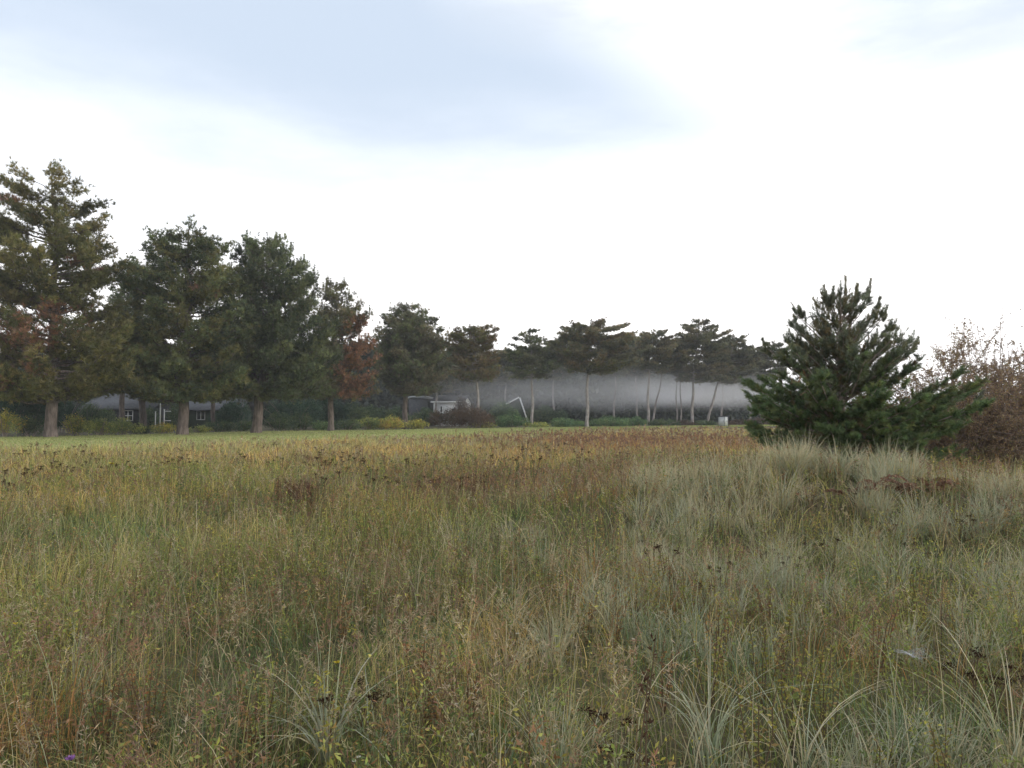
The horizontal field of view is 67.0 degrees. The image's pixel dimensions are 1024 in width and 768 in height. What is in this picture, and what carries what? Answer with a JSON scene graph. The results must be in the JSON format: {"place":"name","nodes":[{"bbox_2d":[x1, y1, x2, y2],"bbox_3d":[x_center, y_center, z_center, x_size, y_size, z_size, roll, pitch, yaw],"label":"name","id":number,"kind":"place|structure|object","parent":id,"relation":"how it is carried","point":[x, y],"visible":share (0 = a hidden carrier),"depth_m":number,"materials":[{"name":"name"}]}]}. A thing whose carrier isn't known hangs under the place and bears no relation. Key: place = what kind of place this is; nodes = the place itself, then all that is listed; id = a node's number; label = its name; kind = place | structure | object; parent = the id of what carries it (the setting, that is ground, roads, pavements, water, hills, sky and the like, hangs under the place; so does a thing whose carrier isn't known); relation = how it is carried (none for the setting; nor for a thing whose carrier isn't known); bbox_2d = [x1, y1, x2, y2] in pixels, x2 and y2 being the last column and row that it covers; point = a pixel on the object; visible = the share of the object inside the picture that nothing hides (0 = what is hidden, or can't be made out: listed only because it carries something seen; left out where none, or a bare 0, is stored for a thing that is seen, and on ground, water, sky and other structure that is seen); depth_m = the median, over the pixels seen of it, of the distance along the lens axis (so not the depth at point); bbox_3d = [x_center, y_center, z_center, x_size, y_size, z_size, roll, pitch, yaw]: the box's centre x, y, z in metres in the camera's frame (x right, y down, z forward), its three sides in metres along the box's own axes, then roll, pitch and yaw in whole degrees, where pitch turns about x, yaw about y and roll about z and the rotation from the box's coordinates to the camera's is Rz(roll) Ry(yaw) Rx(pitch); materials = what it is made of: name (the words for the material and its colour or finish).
{"place":"outdoors","nodes":[
{"label":"outdoors","id":0,"kind":"place"},
{"bbox_2d":[79,393,178,428],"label":"house","id":1,"kind":"structure","parent":0,"point":[131,409],"depth_m":84.31,"materials":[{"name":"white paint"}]},
{"bbox_2d":[188,398,253,427],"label":"house","id":2,"kind":"structure","parent":0,"point":[200,414],"depth_m":91.87,"materials":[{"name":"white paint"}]},
{"bbox_2d":[0,424,775,451],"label":"lawn","id":3,"kind":"structure","parent":0,"point":[220,433],"depth_m":56.54,"materials":[{"name":"green plant"}]},
{"bbox_2d":[0,154,146,436],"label":"pine tree","id":4,"kind":"object","parent":3,"relation":"on","point":[54,375],"visible":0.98,"depth_m":55.20,"materials":[{"name":"green plant"}]},
{"bbox_2d":[109,212,263,434],"bbox_3d":[-26.452,-4.849,63.327,12.048,18.140,11.767,1,-3,-26],"label":"pine tree","id":5,"kind":"object","parent":3,"relation":"on","point":[175,373],"visible":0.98,"depth_m":61.13,"materials":[{"name":"green plant"}]},
{"bbox_2d":[224,229,343,432],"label":"pine tree","id":6,"kind":"object","parent":3,"relation":"on","point":[276,348],"visible":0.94,"depth_m":66.49,"materials":[{"name":"green plant"}]},
{"bbox_2d":[311,275,385,430],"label":"pine tree","id":7,"kind":"object","parent":3,"relation":"on","point":[345,386],"visible":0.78,"depth_m":76.43,"materials":[{"name":"green plant"}]},
{"bbox_2d":[431,391,472,425],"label":"house","id":8,"kind":"structure","parent":3,"relation":"on","point":[445,401],"depth_m":112.18,"materials":[{"name":"white paint"}]},
{"bbox_2d":[451,403,498,427],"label":"shrub","id":9,"kind":"object","parent":3,"relation":"on","point":[480,419],"visible":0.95,"depth_m":91.67,"materials":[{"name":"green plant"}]},
{"bbox_2d":[546,317,645,426],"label":"pine tree","id":10,"kind":"object","parent":3,"relation":"on","point":[576,342],"visible":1,"depth_m":99.75,"materials":[{"name":"green plant"}]},
{"bbox_2d":[0,420,1023,767],"bbox_3d":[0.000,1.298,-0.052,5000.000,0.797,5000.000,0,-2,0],"label":"ground","id":11,"kind":"structure","parent":0,"point":[582,664],"depth_m":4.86,"materials":[{"name":"green plant"}]},
{"bbox_2d":[0,407,29,436],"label":"shrub","id":12,"kind":"object","parent":11,"relation":"on","point":[5,424],"visible":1,"depth_m":56.85,"materials":[{"name":"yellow plant"}]},
{"bbox_2d":[12,412,43,436],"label":"shrub","id":13,"kind":"object","parent":11,"relation":"on","point":[32,426],"visible":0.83,"depth_m":58.93,"materials":[{"name":"green plant"}]},
{"bbox_2d":[0,368,72,434],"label":"shrub","id":14,"kind":"object","parent":11,"relation":"on","point":[18,407],"visible":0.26,"depth_m":63.31,"materials":[{"name":"green plant"}]},
{"bbox_2d":[26,706,64,767],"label":"rusty weed","id":15,"kind":"object","parent":11,"relation":"on","point":[48,738],"visible":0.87,"depth_m":3.30,"materials":[{"name":"brown plant"}]},
{"bbox_2d":[36,401,81,432],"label":"shrub","id":16,"kind":"object","parent":11,"relation":"on","point":[69,410],"visible":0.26,"depth_m":69.91,"materials":[{"name":"green plant"}]},
{"bbox_2d":[60,413,87,435],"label":"shrub","id":17,"kind":"object","parent":11,"relation":"on","point":[75,426],"visible":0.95,"depth_m":61.73,"materials":[{"name":"green plant"}]},
{"bbox_2d":[52,622,119,707],"bbox_3d":[-2.328,1.550,4.260,0.403,0.467,0.514,2,-3,-36],"label":"grass tussock","id":18,"kind":"object","parent":11,"relation":"on","point":[77,685],"depth_m":4.26,"materials":[{"name":"green plant"}]},
{"bbox_2d":[75,399,110,431],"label":"shrub","id":19,"kind":"object","parent":11,"relation":"on","point":[87,413],"visible":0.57,"depth_m":73.68,"materials":[{"name":"green plant"}]},
{"bbox_2d":[80,673,121,754],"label":"rusty weed","id":20,"kind":"object","parent":11,"relation":"on","point":[103,727],"visible":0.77,"depth_m":3.69,"materials":[{"name":"brown plant"}]},
{"bbox_2d":[81,416,120,434],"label":"shrub","id":21,"kind":"object","parent":11,"relation":"on","point":[94,426],"visible":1,"depth_m":62.26,"materials":[{"name":"green plant"}]},
{"bbox_2d":[99,285,143,423],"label":"pine tree","id":22,"kind":"object","parent":11,"relation":"on","point":[121,406],"depth_m":79.78,"materials":[{"name":"green plant"}]},
{"bbox_2d":[109,417,146,434],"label":"shrub","id":23,"kind":"object","parent":11,"relation":"on","point":[123,426],"visible":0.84,"depth_m":64.31,"materials":[{"name":"green plant"}]},
{"bbox_2d":[120,664,146,742],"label":"rusty weed","id":24,"kind":"object","parent":11,"relation":"on","point":[132,706],"visible":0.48,"depth_m":3.82,"materials":[{"name":"brown plant"}]},
{"bbox_2d":[103,251,173,426],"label":"pine tree","id":25,"kind":"object","parent":11,"relation":"on","point":[142,414],"visible":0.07,"depth_m":72.67,"materials":[{"name":"green plant"}]},
{"bbox_2d":[128,663,167,755],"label":"rusty weed","id":26,"kind":"object","parent":11,"relation":"on","point":[150,708],"visible":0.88,"depth_m":3.67,"materials":[{"name":"brown plant"}]},
{"bbox_2d":[165,403,189,429],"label":"shrub","id":27,"kind":"object","parent":11,"relation":"on","point":[172,415],"visible":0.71,"depth_m":83.22,"materials":[{"name":"green plant"}]},
{"bbox_2d":[173,578,202,636],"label":"leafy weed","id":28,"kind":"object","parent":11,"relation":"on","point":[176,588],"visible":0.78,"depth_m":5.44,"materials":[{"name":"green plant"}]},
{"bbox_2d":[208,398,252,429],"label":"shrub","id":29,"kind":"object","parent":11,"relation":"on","point":[229,411],"visible":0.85,"depth_m":82.49,"materials":[{"name":"green plant"}]},
{"bbox_2d":[230,688,258,767],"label":"rusty weed","id":30,"kind":"object","parent":11,"relation":"on","point":[250,736],"visible":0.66,"depth_m":3.54,"materials":[{"name":"brown plant"}]},
{"bbox_2d":[234,651,269,730],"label":"leafy weed","id":31,"kind":"object","parent":11,"relation":"on","point":[260,690],"visible":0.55,"depth_m":3.85,"materials":[{"name":"green plant"}]},
{"bbox_2d":[237,658,279,757],"bbox_3d":[-1.220,1.560,3.695,0.205,0.458,0.136,2,-3,-34],"label":"leafy weed","id":32,"kind":"object","parent":11,"relation":"on","point":[246,700],"visible":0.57,"depth_m":3.69,"materials":[{"name":"green plant"}]},
{"bbox_2d":[262,411,303,430],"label":"shrub","id":33,"kind":"object","parent":11,"relation":"on","point":[279,421],"visible":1,"depth_m":75.70,"materials":[{"name":"green plant"}]},
{"bbox_2d":[141,622,447,767],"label":"grass tussock","id":34,"kind":"object","parent":11,"relation":"on","point":[319,722],"depth_m":3.64,"materials":[{"name":"green plant"}]},
{"bbox_2d":[263,398,325,428],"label":"shrub","id":35,"kind":"object","parent":11,"relation":"on","point":[290,408],"visible":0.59,"depth_m":86.22,"materials":[{"name":"green plant"}]},
{"bbox_2d":[287,409,313,430],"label":"shrub","id":36,"kind":"object","parent":11,"relation":"on","point":[305,416],"visible":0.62,"depth_m":78.58,"materials":[{"name":"green plant"}]},
{"bbox_2d":[304,398,349,425],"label":"shrub","id":37,"kind":"object","parent":11,"relation":"on","point":[339,411],"visible":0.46,"depth_m":91.45,"materials":[{"name":"green plant"}]},
{"bbox_2d":[336,595,353,651],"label":"rusty weed","id":38,"kind":"object","parent":11,"relation":"on","point":[345,628],"visible":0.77,"depth_m":5.00,"materials":[{"name":"brown plant"}]},
{"bbox_2d":[334,419,362,429],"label":"shrub","id":39,"kind":"object","parent":11,"relation":"on","point":[350,424],"visible":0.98,"depth_m":81.73,"materials":[{"name":"green plant"}]},
{"bbox_2d":[346,400,384,426],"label":"shrub","id":40,"kind":"object","parent":11,"relation":"on","point":[360,412],"visible":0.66,"depth_m":95.01,"materials":[{"name":"green plant"}]},
{"bbox_2d":[247,652,490,754],"bbox_3d":[-0.547,1.507,3.697,1.091,0.531,1.115,-1,-2,13],"label":"grass tussock","id":41,"kind":"object","parent":11,"relation":"on","point":[360,727],"depth_m":3.73,"materials":[{"name":"green plant"}]},
{"bbox_2d":[377,414,406,429],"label":"shrub","id":42,"kind":"object","parent":11,"relation":"on","point":[386,422],"visible":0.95,"depth_m":84.69,"materials":[{"name":"yellow plant"}]},
{"bbox_2d":[376,406,414,420],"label":"shrub","id":43,"kind":"object","parent":11,"relation":"on","point":[394,411],"visible":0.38,"depth_m":99.50,"materials":[{"name":"green plant"}]},
{"bbox_2d":[371,301,457,428],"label":"pine tree","id":44,"kind":"object","parent":11,"relation":"on","point":[410,346],"visible":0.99,"depth_m":88.14,"materials":[{"name":"green plant"}]},
{"bbox_2d":[408,395,432,425],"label":"garden shed","id":45,"kind":"structure","parent":11,"relation":"on","point":[416,403],"depth_m":113.01,"materials":[{"name":"grey metal"}]},
{"bbox_2d":[403,636,442,734],"bbox_3d":[-0.442,1.504,3.828,0.149,0.519,0.188,-2,-3,36],"label":"rusty weed","id":46,"kind":"object","parent":11,"relation":"on","point":[428,699],"visible":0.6,"depth_m":3.84,"materials":[{"name":"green plant"}]},
{"bbox_2d":[418,655,447,744],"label":"rusty weed","id":47,"kind":"object","parent":11,"relation":"on","point":[435,717],"visible":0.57,"depth_m":3.74,"materials":[{"name":"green plant"}]},
{"bbox_2d":[431,339,459,425],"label":"pine tree","id":48,"kind":"object","parent":11,"relation":"on","point":[447,384],"visible":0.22,"depth_m":111.32,"materials":[{"name":"green plant"}]},
{"bbox_2d":[427,406,465,428],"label":"shrub","id":49,"kind":"object","parent":11,"relation":"on","point":[446,417],"visible":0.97,"depth_m":90.86,"materials":[{"name":"brown plant"}]},
{"bbox_2d":[448,665,480,741],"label":"rusty weed","id":50,"kind":"object","parent":11,"relation":"on","point":[468,702],"visible":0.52,"depth_m":3.76,"materials":[{"name":"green plant"}]},
{"bbox_2d":[448,350,487,394],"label":"pine tree","id":51,"kind":"object","parent":11,"relation":"on","point":[465,387],"visible":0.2,"depth_m":116.67,"materials":[{"name":"green plant"}]},
{"bbox_2d":[0,341,941,424],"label":"distant woods","id":52,"kind":"object","parent":11,"relation":"on","point":[569,396],"visible":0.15,"depth_m":151.72,"materials":[{"name":"grey plant"}]},
{"bbox_2d":[441,323,504,413],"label":"pine tree","id":53,"kind":"object","parent":11,"relation":"on","point":[480,338],"visible":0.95,"depth_m":92.72,"materials":[{"name":"green plant"}]},
{"bbox_2d":[473,396,507,415],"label":"shrub","id":54,"kind":"object","parent":11,"relation":"on","point":[486,404],"visible":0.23,"depth_m":122.61,"materials":[{"name":"grey plant"}]},
{"bbox_2d":[487,346,519,401],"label":"pine tree","id":55,"kind":"object","parent":11,"relation":"on","point":[503,379],"visible":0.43,"depth_m":122.73,"materials":[{"name":"green plant"}]},
{"bbox_2d":[489,399,519,422],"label":"shrub","id":56,"kind":"object","parent":11,"relation":"on","point":[503,409],"visible":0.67,"depth_m":113.17,"materials":[{"name":"green plant"}]},
{"bbox_2d":[0,427,1023,767],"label":"meadow herbs","id":57,"kind":"object","parent":11,"relation":"on","point":[206,497],"visible":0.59,"depth_m":6.15,"materials":[{"name":"green plant"}]},
{"bbox_2d":[493,413,531,427],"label":"shrub","id":58,"kind":"object","parent":11,"relation":"on","point":[503,421],"visible":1,"depth_m":97.44,"materials":[{"name":"green plant"}]},
{"bbox_2d":[500,397,527,420],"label":"soccer goal frame","id":59,"kind":"structure","parent":11,"relation":"on","point":[516,403],"depth_m":117.93,"materials":[{"name":"white paint"}]},
{"bbox_2d":[503,327,560,426],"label":"pine tree","id":60,"kind":"object","parent":11,"relation":"on","point":[533,362],"visible":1,"depth_m":99.20,"materials":[{"name":"green plant"}]},
{"bbox_2d":[524,403,568,422],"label":"shrub","id":61,"kind":"object","parent":11,"relation":"on","point":[544,414],"visible":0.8,"depth_m":119.68,"materials":[{"name":"green plant"}]},
{"bbox_2d":[541,339,572,409],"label":"pine tree","id":62,"kind":"object","parent":11,"relation":"on","point":[561,373],"visible":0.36,"depth_m":126.69,"materials":[{"name":"green plant"}]},
{"bbox_2d":[549,417,584,426],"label":"shrub","id":63,"kind":"object","parent":11,"relation":"on","point":[560,422],"visible":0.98,"depth_m":99.35,"materials":[{"name":"green plant"}]},
{"bbox_2d":[578,703,635,767],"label":"dead flower stalk","id":64,"kind":"object","parent":11,"relation":"on","point":[603,715],"visible":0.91,"depth_m":3.31,"materials":[{"name":"brown plant"}]},
{"bbox_2d":[589,415,632,426],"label":"shrub","id":65,"kind":"object","parent":11,"relation":"on","point":[611,421],"visible":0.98,"depth_m":103.38,"materials":[{"name":"green plant"}]},
{"bbox_2d":[594,344,638,416],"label":"pine tree","id":66,"kind":"object","parent":11,"relation":"on","point":[622,372],"visible":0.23,"depth_m":129.24,"materials":[{"name":"green plant"}]},
{"bbox_2d":[627,334,652,417],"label":"pine tree","id":67,"kind":"object","parent":11,"relation":"on","point":[637,373],"visible":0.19,"depth_m":133.17,"materials":[{"name":"green plant"}]},
{"bbox_2d":[636,671,649,767],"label":"tall stalk","id":68,"kind":"object","parent":11,"relation":"on","point":[647,676],"visible":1,"depth_m":2.34,"materials":[{"name":"brown plant"}]},
{"bbox_2d":[642,633,657,767],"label":"tall stalk","id":69,"kind":"object","parent":11,"relation":"on","point":[647,760],"visible":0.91,"depth_m":2.73,"materials":[{"name":"brown plant"}]},
{"bbox_2d":[631,328,687,425],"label":"pine tree","id":70,"kind":"object","parent":11,"relation":"on","point":[662,349],"visible":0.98,"depth_m":111.09,"materials":[{"name":"green plant"}]},
{"bbox_2d":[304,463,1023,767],"bbox_3d":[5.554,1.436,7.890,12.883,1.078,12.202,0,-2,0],"label":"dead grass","id":71,"kind":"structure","parent":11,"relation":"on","point":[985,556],"depth_m":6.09,"materials":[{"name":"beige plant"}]},
{"bbox_2d":[657,641,681,721],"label":"rusty weed","id":72,"kind":"object","parent":11,"relation":"on","point":[661,692],"visible":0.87,"depth_m":4.03,"materials":[{"name":"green plant"}]},
{"bbox_2d":[670,318,735,421],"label":"pine tree","id":73,"kind":"object","parent":11,"relation":"on","point":[695,370],"visible":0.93,"depth_m":113.31,"materials":[{"name":"green plant"}]},
{"bbox_2d":[690,627,724,714],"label":"leafy weed","id":74,"kind":"object","parent":11,"relation":"on","point":[714,689],"visible":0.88,"depth_m":4.14,"materials":[{"name":"green plant"}]},
{"bbox_2d":[605,632,828,756],"bbox_3d":[1.028,1.475,3.824,1.308,0.603,0.998,1,-2,-15],"label":"grass tussock","id":75,"kind":"object","parent":11,"relation":"on","point":[721,725],"depth_m":3.69,"materials":[{"name":"green plant"}]},
{"bbox_2d":[704,611,729,668],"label":"rusty weed","id":76,"kind":"object","parent":11,"relation":"on","point":[718,631],"visible":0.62,"depth_m":4.90,"materials":[{"name":"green plant"}]},
{"bbox_2d":[719,657,748,733],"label":"leafy weed","id":77,"kind":"object","parent":11,"relation":"on","point":[727,693],"visible":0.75,"depth_m":3.90,"materials":[{"name":"green plant"}]},
{"bbox_2d":[707,332,765,420],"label":"pine tree","id":78,"kind":"object","parent":11,"relation":"on","point":[746,356],"visible":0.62,"depth_m":116.77,"materials":[{"name":"green plant"}]},
{"bbox_2d":[736,687,779,767],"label":"leafy weed","id":79,"kind":"object","parent":11,"relation":"on","point":[756,746],"visible":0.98,"depth_m":3.23,"materials":[{"name":"green plant"}]},
{"bbox_2d":[746,622,784,713],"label":"leafy weed","id":80,"kind":"object","parent":11,"relation":"on","point":[765,660],"visible":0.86,"depth_m":4.20,"materials":[{"name":"green plant"}]},
{"bbox_2d":[754,339,793,379],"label":"pine tree","id":81,"kind":"object","parent":11,"relation":"on","point":[768,363],"visible":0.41,"depth_m":123.44,"materials":[{"name":"green plant"}]},
{"bbox_2d":[766,579,794,656],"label":"leafy weed","id":82,"kind":"object","parent":11,"relation":"on","point":[789,619],"visible":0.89,"depth_m":5.09,"materials":[{"name":"green plant"}]},
{"bbox_2d":[772,650,807,755],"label":"leafy weed","id":83,"kind":"object","parent":11,"relation":"on","point":[781,696],"visible":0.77,"depth_m":3.71,"materials":[{"name":"green plant"}]},
{"bbox_2d":[654,664,943,767],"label":"grass tussock","id":84,"kind":"object","parent":11,"relation":"on","point":[806,760],"depth_m":3.43,"materials":[{"name":"green plant"}]},
{"bbox_2d":[785,655,817,720],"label":"leafy weed","id":85,"kind":"object","parent":11,"relation":"on","point":[804,706],"visible":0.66,"depth_m":4.08,"materials":[{"name":"green plant"}]},
{"bbox_2d":[797,632,835,732],"bbox_3d":[1.586,1.548,3.945,0.237,0.514,0.130,1,-2,-17],"label":"leafy weed","id":86,"kind":"object","parent":11,"relation":"on","point":[820,676],"visible":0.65,"depth_m":3.94,"materials":[{"name":"green plant"}]},
{"bbox_2d":[811,695,831,761],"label":"leafy weed","id":87,"kind":"object","parent":11,"relation":"on","point":[821,731],"visible":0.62,"depth_m":3.67,"materials":[{"name":"green plant"}]},
{"bbox_2d":[802,659,842,752],"bbox_3d":[1.546,1.583,3.780,0.201,0.449,0.133,-2,-3,44],"label":"leafy weed","id":88,"kind":"object","parent":11,"relation":"on","point":[821,699],"visible":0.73,"depth_m":3.79,"materials":[{"name":"green plant"}]},
{"bbox_2d":[739,273,995,474],"bbox_3d":[7.299,-0.063,15.932,5.121,4.512,4.572,0,-2,0],"label":"young pine","id":89,"kind":"object","parent":11,"relation":"on","point":[822,396],"visible":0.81,"depth_m":15.37,"materials":[{"name":"green plant"}]},
{"bbox_2d":[870,606,898,684],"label":"rusty weed","id":90,"kind":"object","parent":11,"relation":"on","point":[892,629],"visible":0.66,"depth_m":4.59,"materials":[{"name":"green plant"}]},
{"bbox_2d":[825,474,962,496],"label":"bracken","id":91,"kind":"object","parent":11,"relation":"on","point":[907,485],"visible":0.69,"depth_m":10.04,"materials":[{"name":"brown plant"}]},
{"bbox_2d":[899,566,934,636],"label":"leafy weed","id":92,"kind":"object","parent":11,"relation":"on","point":[914,586],"visible":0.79,"depth_m":5.61,"materials":[{"name":"green plant"}]},
{"bbox_2d":[851,306,1023,474],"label":"bare bush","id":93,"kind":"object","parent":11,"relation":"on","point":[997,410],"visible":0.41,"depth_m":18.17,"materials":[{"name":"brown plant"}]},
{"bbox_2d":[926,721,953,767],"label":"leafy weed","id":94,"kind":"object","parent":11,"relation":"on","point":[938,758],"visible":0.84,"depth_m":3.25,"materials":[{"name":"green plant"}]},
{"bbox_2d":[865,347,1023,469],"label":"bare bush","id":95,"kind":"object","parent":11,"relation":"on","point":[949,440],"visible":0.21,"depth_m":17.30,"materials":[{"name":"brown plant"}]},
{"bbox_2d":[882,614,1023,767],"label":"grass tussock","id":96,"kind":"object","parent":11,"relation":"on","point":[999,736],"depth_m":3.53,"materials":[{"name":"green plant"}]},
{"bbox_2d":[895,300,1023,426],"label":"bare bush","id":97,"kind":"object","parent":11,"relation":"on","point":[976,354],"visible":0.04,"depth_m":20.58,"materials":[{"name":"brown plant"}]},
{"bbox_2d":[939,646,985,736],"bbox_3d":[2.307,1.576,3.914,0.254,0.450,0.157,0,-2,-11],"label":"dead flower stalk","id":98,"kind":"object","parent":11,"relation":"on","point":[978,654],"visible":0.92,"depth_m":3.94,"materials":[{"name":"brown plant"}]},
{"bbox_2d":[964,664,1022,734],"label":"dead flower stalk","id":99,"kind":"object","parent":11,"relation":"on","point":[968,673],"visible":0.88,"depth_m":3.92,"materials":[{"name":"brown plant"}]},
{"bbox_2d":[0,0,1023,403],"label":"sky","id":100,"kind":"structure","parent":0,"point":[516,166],"materials":[{"name":"white"}]},
{"bbox_2d":[422,422,1023,767],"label":"dune grass","id":101,"kind":"structure","parent":0,"point":[804,458],"depth_m":6.97,"materials":[{"name":"green plant"}]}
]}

